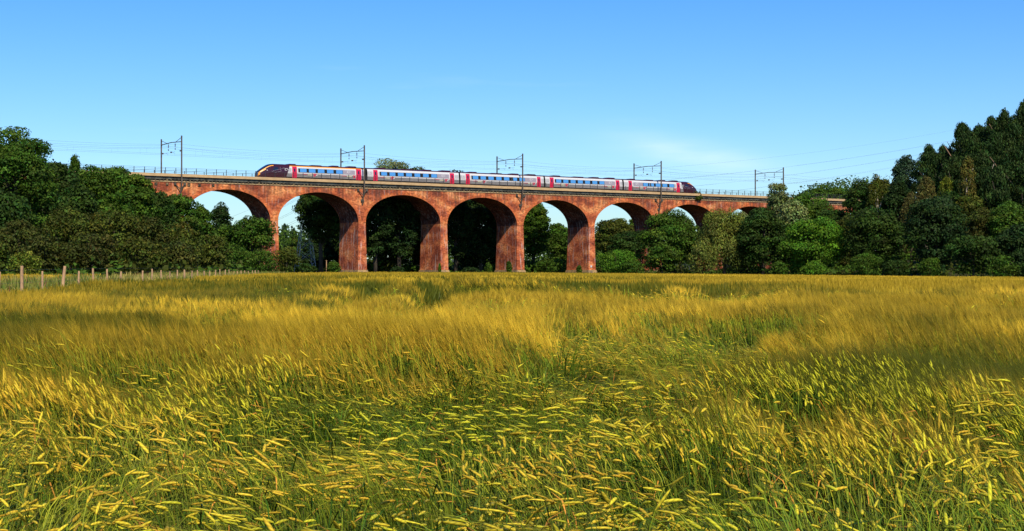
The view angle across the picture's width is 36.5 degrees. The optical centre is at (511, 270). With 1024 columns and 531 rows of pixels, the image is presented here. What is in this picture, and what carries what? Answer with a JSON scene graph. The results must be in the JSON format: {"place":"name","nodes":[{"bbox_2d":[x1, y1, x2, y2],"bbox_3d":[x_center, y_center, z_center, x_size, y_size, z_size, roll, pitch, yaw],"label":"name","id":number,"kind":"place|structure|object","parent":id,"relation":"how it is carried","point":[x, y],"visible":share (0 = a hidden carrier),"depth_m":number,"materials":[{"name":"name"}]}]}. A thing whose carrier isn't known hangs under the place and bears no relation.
{"place":"outdoors","nodes":[
{"label":"outdoors","id":0,"kind":"place"},
{"bbox_2d":[0,183,1022,530],"bbox_3d":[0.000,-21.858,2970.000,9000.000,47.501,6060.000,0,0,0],"label":"ground","id":1,"kind":"structure","parent":0,"point":[572,463],"depth_m":11.57,"materials":[{"name":"green plant"}]},
{"bbox_2d":[0,238,12,272],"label":"hawthorn bush","id":2,"kind":"object","parent":1,"relation":"on","point":[5,249],"visible":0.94,"depth_m":179.55,"materials":[{"name":"green plant"}]},
{"bbox_2d":[0,188,38,253],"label":"broadleaf tree","id":3,"kind":"object","parent":1,"relation":"on","point":[14,206],"visible":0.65,"depth_m":194.63,"materials":[{"name":"green plant"}]},
{"bbox_2d":[0,218,50,270],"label":"hawthorn bush","id":4,"kind":"object","parent":1,"relation":"on","point":[20,233],"visible":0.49,"depth_m":188.73,"materials":[{"name":"green plant"}]},
{"bbox_2d":[6,250,44,274],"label":"round bush","id":5,"kind":"object","parent":1,"relation":"on","point":[19,260],"visible":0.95,"depth_m":171.24,"materials":[{"name":"green plant"}]},
{"bbox_2d":[0,126,60,228],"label":"tall tree","id":6,"kind":"object","parent":1,"relation":"on","point":[21,158],"visible":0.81,"depth_m":202.21,"materials":[{"name":"green plant"}]},
{"bbox_2d":[17,235,71,273],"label":"hawthorn bush","id":7,"kind":"object","parent":1,"relation":"on","point":[41,245],"visible":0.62,"depth_m":182.76,"materials":[{"name":"green plant"}]},
{"bbox_2d":[26,159,79,225],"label":"tall tree","id":8,"kind":"object","parent":1,"relation":"on","point":[68,177],"visible":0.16,"depth_m":224.53,"materials":[{"name":"green plant"}]},
{"bbox_2d":[38,207,97,269],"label":"hawthorn bush","id":9,"kind":"object","parent":1,"relation":"on","point":[66,226],"visible":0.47,"depth_m":194.42,"materials":[{"name":"green plant"}]},
{"bbox_2d":[49,183,99,230],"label":"broadleaf tree","id":10,"kind":"object","parent":1,"relation":"on","point":[78,197],"visible":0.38,"depth_m":220.42,"materials":[{"name":"green plant"}]},
{"bbox_2d":[59,231,120,274],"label":"hawthorn bush","id":11,"kind":"object","parent":1,"relation":"on","point":[84,248],"visible":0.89,"depth_m":182.75,"materials":[{"name":"green plant"}]},
{"bbox_2d":[76,164,117,230],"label":"sycamore tree","id":12,"kind":"object","parent":1,"relation":"on","point":[96,181],"visible":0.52,"depth_m":234.39,"materials":[{"name":"green plant"}]},
{"bbox_2d":[96,192,136,238],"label":"broadleaf tree","id":13,"kind":"object","parent":1,"relation":"on","point":[116,200],"visible":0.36,"depth_m":230.92,"materials":[{"name":"green plant"}]},
{"bbox_2d":[86,204,148,270],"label":"hawthorn bush","id":14,"kind":"object","parent":1,"relation":"on","point":[119,222],"visible":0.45,"depth_m":196.48,"materials":[{"name":"green plant"}]},
{"bbox_2d":[101,166,146,237],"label":"sycamore tree","id":15,"kind":"object","parent":1,"relation":"on","point":[120,174],"visible":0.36,"depth_m":237.88,"materials":[{"name":"green plant"}]},
{"bbox_2d":[0,266,258,290],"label":"wire fence","id":16,"kind":"object","parent":1,"relation":"on","point":[63,274],"visible":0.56,"depth_m":78.99,"materials":[{"name":"grey"}]},
{"bbox_2d":[108,234,169,273],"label":"hawthorn bush","id":17,"kind":"object","parent":1,"relation":"on","point":[132,247],"visible":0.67,"depth_m":184.93,"materials":[{"name":"green plant"}]},
{"bbox_2d":[119,173,162,238],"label":"sycamore tree","id":18,"kind":"object","parent":1,"relation":"on","point":[144,194],"visible":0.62,"depth_m":236.61,"materials":[{"name":"green plant"}]},
{"bbox_2d":[125,215,170,264],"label":"hawthorn bush","id":19,"kind":"object","parent":1,"relation":"on","point":[151,227],"visible":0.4,"depth_m":198.92,"materials":[{"name":"green plant"}]},
{"bbox_2d":[147,190,181,245],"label":"broadleaf tree","id":20,"kind":"object","parent":1,"relation":"on","point":[165,202],"visible":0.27,"depth_m":242.85,"materials":[{"name":"green plant"}]},
{"bbox_2d":[153,240,201,272],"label":"hawthorn bush","id":21,"kind":"object","parent":1,"relation":"on","point":[180,250],"visible":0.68,"depth_m":188.72,"materials":[{"name":"green plant"}]},
{"bbox_2d":[150,221,205,270],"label":"hawthorn bush","id":22,"kind":"object","parent":1,"relation":"on","point":[187,238],"visible":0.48,"depth_m":203.13,"materials":[{"name":"green plant"}]},
{"bbox_2d":[169,193,204,236],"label":"broadleaf tree","id":23,"kind":"object","parent":1,"relation":"on","point":[185,203],"visible":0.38,"depth_m":248.49,"materials":[{"name":"green plant"}]},
{"bbox_2d":[192,203,214,239],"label":"broadleaf tree","id":24,"kind":"object","parent":1,"relation":"on","point":[207,226],"visible":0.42,"depth_m":254.44,"materials":[{"name":"green plant"}]},
{"bbox_2d":[195,233,231,270],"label":"hawthorn bush","id":25,"kind":"object","parent":1,"relation":"on","point":[214,245],"visible":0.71,"depth_m":208.91,"materials":[{"name":"green plant"}]},
{"bbox_2d":[210,201,233,234],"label":"silhouetted tree","id":26,"kind":"object","parent":1,"relation":"on","point":[220,214],"visible":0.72,"depth_m":343.86,"materials":[{"name":"green plant"}]},
{"bbox_2d":[210,224,242,247],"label":"broadleaf tree","id":27,"kind":"object","parent":1,"relation":"on","point":[221,231],"visible":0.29,"depth_m":266.74,"materials":[{"name":"green plant"}]},
{"bbox_2d":[227,245,253,270],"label":"green bush","id":28,"kind":"object","parent":1,"relation":"on","point":[239,252],"visible":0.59,"depth_m":235.14,"materials":[{"name":"green plant"}]},
{"bbox_2d":[225,215,276,265],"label":"broadleaf tree","id":29,"kind":"object","parent":1,"relation":"on","point":[259,232],"visible":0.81,"depth_m":264.46,"materials":[{"name":"green plant"}]},
{"bbox_2d":[244,247,278,271],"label":"green bush","id":30,"kind":"object","parent":1,"relation":"on","point":[267,257],"visible":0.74,"depth_m":249.16,"materials":[{"name":"green plant"}]},
{"bbox_2d":[273,245,302,272],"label":"green bush","id":31,"kind":"object","parent":1,"relation":"on","point":[286,253],"visible":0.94,"depth_m":261.60,"materials":[{"name":"green plant"}]},
{"bbox_2d":[300,239,324,267],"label":"shaded tree","id":32,"kind":"object","parent":1,"relation":"on","point":[305,249],"visible":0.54,"depth_m":360.25,"materials":[{"name":"green plant"}]},
{"bbox_2d":[291,194,339,271],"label":"spreading tree","id":33,"kind":"object","parent":1,"relation":"on","point":[321,225],"visible":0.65,"depth_m":335.74,"materials":[{"name":"green plant"}]},
{"bbox_2d":[315,237,338,267],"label":"shaded tree","id":34,"kind":"object","parent":1,"relation":"on","point":[329,255],"visible":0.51,"depth_m":359.67,"materials":[{"name":"green plant"}]},
{"bbox_2d":[366,196,394,271],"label":"shaded tree","id":35,"kind":"object","parent":1,"relation":"on","point":[379,217],"visible":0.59,"depth_m":335.15,"materials":[{"name":"green plant"}]},
{"bbox_2d":[367,232,403,271],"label":"shaded tree","id":36,"kind":"object","parent":1,"relation":"on","point":[385,255],"visible":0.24,"depth_m":344.49,"materials":[{"name":"green plant"}]},
{"bbox_2d":[374,158,410,224],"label":"tall tree","id":37,"kind":"object","parent":1,"relation":"on","point":[391,165],"visible":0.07,"depth_m":390.18,"materials":[{"name":"green plant"}]},
{"bbox_2d":[383,197,420,267],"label":"shaded tree","id":38,"kind":"object","parent":1,"relation":"on","point":[406,213],"visible":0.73,"depth_m":340.34,"materials":[{"name":"green plant"}]},
{"bbox_2d":[0,260,820,292],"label":"rough grass","id":39,"kind":"structure","parent":1,"relation":"on","point":[14,283],"depth_m":104.57,"materials":[{"name":"plant"}]},
{"bbox_2d":[400,231,420,271],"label":"shaded tree","id":40,"kind":"object","parent":1,"relation":"on","point":[415,261],"visible":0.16,"depth_m":350.87,"materials":[{"name":"green plant"}]},
{"bbox_2d":[26,163,858,272],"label":"brick viaduct","id":41,"kind":"object","parent":1,"relation":"on","point":[269,198],"visible":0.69,"depth_m":339.98,"materials":[{"name":"brick"}]},
{"bbox_2d":[161,135,185,195],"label":"catenary portal","id":42,"kind":"object","parent":41,"relation":"on","point":[181,187],"visible":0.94,"depth_m":302.45,"materials":[{"name":"grey metal"}]},
{"bbox_2d":[62,145,840,184],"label":"overhead line","id":43,"kind":"object","parent":42,"relation":"hanging from","point":[412,161],"visible":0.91,"depth_m":334.06,"materials":[{"name":"grey metal"}]},
{"bbox_2d":[256,164,696,192],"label":"passenger train","id":44,"kind":"object","parent":41,"relation":"on","point":[303,171],"visible":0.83,"depth_m":341.90,"materials":[{"name":"grey paint"}]},
{"bbox_2d":[496,154,524,208],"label":"catenary portal","id":45,"kind":"object","parent":41,"relation":"on","point":[497,169],"visible":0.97,"depth_m":348.72,"materials":[{"name":"grey metal"}]},
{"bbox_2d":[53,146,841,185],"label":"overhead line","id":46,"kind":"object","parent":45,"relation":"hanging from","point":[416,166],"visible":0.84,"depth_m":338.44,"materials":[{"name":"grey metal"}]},
{"bbox_2d":[447,200,475,271],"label":"shaded tree","id":47,"kind":"object","parent":1,"relation":"on","point":[457,231],"visible":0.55,"depth_m":353.15,"materials":[{"name":"green plant"}]},
{"bbox_2d":[453,229,483,269],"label":"shaded tree","id":48,"kind":"object","parent":1,"relation":"on","point":[466,261],"visible":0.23,"depth_m":363.27,"materials":[{"name":"green plant"}]},
{"bbox_2d":[465,200,496,271],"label":"shaded tree","id":49,"kind":"object","parent":1,"relation":"on","point":[484,216],"visible":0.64,"depth_m":358.98,"materials":[{"name":"green plant"}]},
{"bbox_2d":[1,172,1019,276],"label":"undergrowth","id":50,"kind":"object","parent":1,"relation":"on","point":[834,269],"visible":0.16,"depth_m":284.40,"materials":[{"name":"green plant"}]},
{"bbox_2d":[0,271,1023,530],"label":"barley crop","id":51,"kind":"object","parent":1,"relation":"on","point":[232,385],"visible":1,"depth_m":12.44,"materials":[{"name":"plant"}]},
{"bbox_2d":[184,175,872,268],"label":"distant wood","id":52,"kind":"object","parent":1,"relation":"on","point":[284,240],"visible":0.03,"depth_m":481.24,"materials":[{"name":"green plant"}]},
{"bbox_2d":[523,203,552,262],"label":"broadleaf tree","id":53,"kind":"object","parent":1,"relation":"on","point":[537,220],"visible":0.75,"depth_m":373.57,"materials":[{"name":"green plant"}]},
{"bbox_2d":[536,257,557,272],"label":"green bush","id":54,"kind":"object","parent":1,"relation":"on","point":[544,265],"visible":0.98,"depth_m":361.28,"materials":[{"name":"green plant"}]},
{"bbox_2d":[542,223,567,266],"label":"broadleaf tree","id":55,"kind":"object","parent":1,"relation":"on","point":[556,245],"visible":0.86,"depth_m":393.98,"materials":[{"name":"green plant"}]},
{"bbox_2d":[595,218,633,263],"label":"broadleaf tree","id":56,"kind":"object","parent":1,"relation":"on","point":[606,230],"visible":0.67,"depth_m":409.19,"materials":[{"name":"green plant"}]},
{"bbox_2d":[595,249,639,272],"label":"front bush","id":57,"kind":"object","parent":1,"relation":"on","point":[618,256],"visible":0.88,"depth_m":316.31,"materials":[{"name":"green plant"}]},
{"bbox_2d":[606,230,647,270],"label":"broadleaf tree","id":58,"kind":"object","parent":1,"relation":"on","point":[625,240],"visible":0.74,"depth_m":328.05,"materials":[{"name":"green plant"}]},
{"bbox_2d":[621,260,644,272],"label":"front bush","id":59,"kind":"object","parent":1,"relation":"on","point":[627,269],"visible":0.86,"depth_m":299.26,"materials":[{"name":"green plant"}]},
{"bbox_2d":[642,242,681,272],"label":"bush","id":60,"kind":"object","parent":1,"relation":"on","point":[666,255],"visible":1,"depth_m":304.72,"materials":[{"name":"green plant"}]},
{"bbox_2d":[636,208,702,272],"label":"sycamore tree","id":61,"kind":"object","parent":1,"relation":"on","point":[676,232],"visible":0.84,"depth_m":315.13,"materials":[{"name":"green plant"}]},
{"bbox_2d":[686,238,716,273],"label":"bush","id":62,"kind":"object","parent":1,"relation":"on","point":[705,252],"visible":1,"depth_m":298.72,"materials":[{"name":"green plant"}]},
{"bbox_2d":[695,207,750,273],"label":"willow tree","id":63,"kind":"object","parent":1,"relation":"on","point":[718,230],"visible":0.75,"depth_m":305.43,"materials":[{"name":"green plant"}]},
{"bbox_2d":[735,206,786,274],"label":"dark tree","id":64,"kind":"object","parent":1,"relation":"on","point":[755,225],"visible":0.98,"depth_m":302.24,"materials":[{"name":"green plant"}]},
{"bbox_2d":[766,183,790,251],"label":"pale tree","id":65,"kind":"object","parent":1,"relation":"on","point":[778,197],"visible":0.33,"depth_m":350.80,"materials":[{"name":"green plant"}]},
{"bbox_2d":[769,260,788,274],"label":"front bush","id":66,"kind":"object","parent":1,"relation":"on","point":[778,267],"visible":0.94,"depth_m":285.34,"materials":[{"name":"green plant"}]},
{"bbox_2d":[777,199,810,257],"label":"pale tree","id":67,"kind":"object","parent":1,"relation":"on","point":[790,212],"visible":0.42,"depth_m":344.37,"materials":[{"name":"green plant"}]},
{"bbox_2d":[776,215,847,274],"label":"maple tree","id":68,"kind":"object","parent":1,"relation":"on","point":[822,233],"visible":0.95,"depth_m":290.06,"materials":[{"name":"green plant"}]},
{"bbox_2d":[790,192,834,260],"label":"broadleaf tree","id":69,"kind":"object","parent":1,"relation":"on","point":[815,205],"visible":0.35,"depth_m":347.97,"materials":[{"name":"green plant"}]},
{"bbox_2d":[802,260,828,274],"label":"front bush","id":70,"kind":"object","parent":1,"relation":"on","point":[811,267],"visible":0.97,"depth_m":279.30,"materials":[{"name":"green plant"}]},
{"bbox_2d":[817,207,845,263],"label":"broadleaf tree","id":71,"kind":"object","parent":1,"relation":"on","point":[834,214],"visible":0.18,"depth_m":338.54,"materials":[{"name":"green plant"}]},
{"bbox_2d":[826,214,859,273],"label":"tree","id":72,"kind":"object","parent":1,"relation":"on","point":[841,221],"visible":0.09,"depth_m":316.34,"materials":[{"name":"green plant"}]},
{"bbox_2d":[840,179,878,215],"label":"slope tree","id":73,"kind":"object","parent":1,"relation":"on","point":[855,195],"visible":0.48,"depth_m":334.56,"materials":[{"name":"green plant"}]},
{"bbox_2d":[846,249,882,275],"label":"front bush","id":74,"kind":"object","parent":1,"relation":"on","point":[868,262],"visible":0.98,"depth_m":273.06,"materials":[{"name":"green plant"}]},
{"bbox_2d":[865,173,886,250],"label":"birch tree","id":75,"kind":"object","parent":1,"relation":"on","point":[875,189],"visible":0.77,"depth_m":329.19,"materials":[{"name":"green plant"}]},
{"bbox_2d":[836,206,916,273],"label":"dark tree","id":76,"kind":"object","parent":1,"relation":"on","point":[881,232],"visible":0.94,"depth_m":283.09,"materials":[{"name":"green plant"}]},
{"bbox_2d":[881,259,910,275],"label":"front bush","id":77,"kind":"object","parent":1,"relation":"on","point":[891,267],"visible":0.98,"depth_m":266.97,"materials":[{"name":"green plant"}]},
{"bbox_2d":[880,179,915,249],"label":"slope tree","id":78,"kind":"object","parent":1,"relation":"on","point":[898,190],"visible":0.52,"depth_m":324.63,"materials":[{"name":"green plant"}]},
{"bbox_2d":[890,154,920,192],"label":"slope tree","id":79,"kind":"object","parent":1,"relation":"on","point":[903,165],"visible":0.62,"depth_m":350.83,"materials":[{"name":"green plant"}]},
{"bbox_2d":[900,190,918,264],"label":"copper tree","id":80,"kind":"object","parent":1,"relation":"on","point":[908,199],"visible":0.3,"depth_m":299.68,"materials":[{"name":"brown plant"}]},
{"bbox_2d":[911,143,935,191],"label":"pine tree","id":81,"kind":"object","parent":1,"relation":"on","point":[923,158],"visible":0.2,"depth_m":343.11,"materials":[{"name":"green plant"}]},
{"bbox_2d":[916,175,936,248],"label":"copper tree","id":82,"kind":"object","parent":1,"relation":"on","point":[926,189],"visible":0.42,"depth_m":307.13,"materials":[{"name":"brown plant"}]},
{"bbox_2d":[911,152,942,195],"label":"pine tree","id":83,"kind":"object","parent":1,"relation":"on","point":[932,167],"visible":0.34,"depth_m":332.94,"materials":[{"name":"green plant"}]},
{"bbox_2d":[916,257,943,275],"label":"front bush","id":84,"kind":"object","parent":1,"relation":"on","point":[931,268],"visible":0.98,"depth_m":259.35,"materials":[{"name":"green plant"}]},
{"bbox_2d":[902,195,969,275],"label":"dark tree","id":85,"kind":"object","parent":1,"relation":"on","point":[929,222],"visible":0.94,"depth_m":269.55,"materials":[{"name":"green plant"}]},
{"bbox_2d":[936,176,958,196],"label":"slope tree","id":86,"kind":"object","parent":1,"relation":"on","point":[949,185],"visible":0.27,"depth_m":305.23,"materials":[{"name":"green plant"}]},
{"bbox_2d":[935,154,964,192],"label":"pine tree","id":87,"kind":"object","parent":1,"relation":"on","point":[951,170],"visible":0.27,"depth_m":312.88,"materials":[{"name":"green plant"}]},
{"bbox_2d":[935,121,970,195],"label":"pine tree","id":88,"kind":"object","parent":1,"relation":"on","point":[961,129],"visible":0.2,"depth_m":325.28,"materials":[{"name":"green plant"}]},
{"bbox_2d":[958,155,976,196],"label":"golden birch","id":89,"kind":"object","parent":1,"relation":"on","point":[966,171],"visible":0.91,"depth_m":301.49,"materials":[{"name":"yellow plant"}]},
{"bbox_2d":[953,194,987,254],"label":"slope tree","id":90,"kind":"object","parent":1,"relation":"on","point":[969,203],"visible":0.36,"depth_m":288.44,"materials":[{"name":"green plant"}]},
{"bbox_2d":[958,138,982,181],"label":"pine tree","id":91,"kind":"object","parent":1,"relation":"on","point":[972,150],"visible":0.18,"depth_m":315.19,"materials":[{"name":"green plant"}]},
{"bbox_2d":[956,129,984,162],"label":"pine tree","id":92,"kind":"object","parent":1,"relation":"on","point":[970,136],"visible":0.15,"depth_m":319.17,"materials":[{"name":"green plant"}]},
{"bbox_2d":[942,234,1002,275],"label":"spreading tree","id":93,"kind":"object","parent":1,"relation":"on","point":[968,244],"visible":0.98,"depth_m":256.63,"materials":[{"name":"green plant"}]},
{"bbox_2d":[959,149,996,201],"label":"pine tree","id":94,"kind":"object","parent":1,"relation":"on","point":[984,163],"visible":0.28,"depth_m":302.91,"materials":[{"name":"green plant"}]},
{"bbox_2d":[964,207,994,260],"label":"slope tree","id":95,"kind":"object","parent":1,"relation":"on","point":[977,225],"visible":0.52,"depth_m":278.38,"materials":[{"name":"green plant"}]},
{"bbox_2d":[976,132,1005,184],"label":"pine tree","id":96,"kind":"object","parent":1,"relation":"on","point":[993,143],"visible":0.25,"depth_m":309.06,"materials":[{"name":"green plant"}]},
{"bbox_2d":[987,107,1011,138],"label":"pine tree","id":97,"kind":"object","parent":1,"relation":"on","point":[1004,119],"visible":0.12,"depth_m":317.24,"materials":[{"name":"green plant"}]},
{"bbox_2d":[976,137,1023,194],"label":"pine tree","id":98,"kind":"object","parent":1,"relation":"on","point":[1009,156],"visible":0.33,"depth_m":299.04,"materials":[{"name":"green plant"}]},
{"bbox_2d":[979,164,1022,247],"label":"pine tree","id":99,"kind":"object","parent":1,"relation":"on","point":[997,175],"visible":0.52,"depth_m":288.50,"materials":[{"name":"green plant"}]},
{"bbox_2d":[986,255,1021,276],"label":"front bush","id":100,"kind":"object","parent":1,"relation":"on","point":[1004,265],"visible":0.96,"depth_m":247.26,"materials":[{"name":"green plant"}]},
{"bbox_2d":[986,200,1023,241],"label":"slope tree","id":101,"kind":"object","parent":1,"relation":"on","point":[1006,215],"visible":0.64,"depth_m":274.43,"materials":[{"name":"green plant"}]},
{"bbox_2d":[993,224,1023,273],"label":"dark tree","id":102,"kind":"object","parent":1,"relation":"on","point":[1011,240],"visible":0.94,"depth_m":254.79,"materials":[{"name":"green plant"}]},
{"bbox_2d":[995,119,1023,162],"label":"pine tree","id":103,"kind":"object","parent":1,"relation":"on","point":[1013,130],"visible":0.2,"depth_m":310.99,"materials":[{"name":"green plant"}]},
{"bbox_2d":[996,160,1023,208],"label":"pine tree","id":104,"kind":"object","parent":1,"relation":"on","point":[1017,181],"visible":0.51,"depth_m":287.39,"materials":[{"name":"green plant"}]},
{"bbox_2d":[1005,98,1023,158],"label":"pine tree","id":105,"kind":"object","parent":1,"relation":"on","point":[1019,113],"visible":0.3,"depth_m":313.07,"materials":[{"name":"green plant"}]},
{"bbox_2d":[0,0,1023,260],"label":"sky","id":106,"kind":"structure","parent":0,"point":[614,85],"materials":[{"name":"blue"}]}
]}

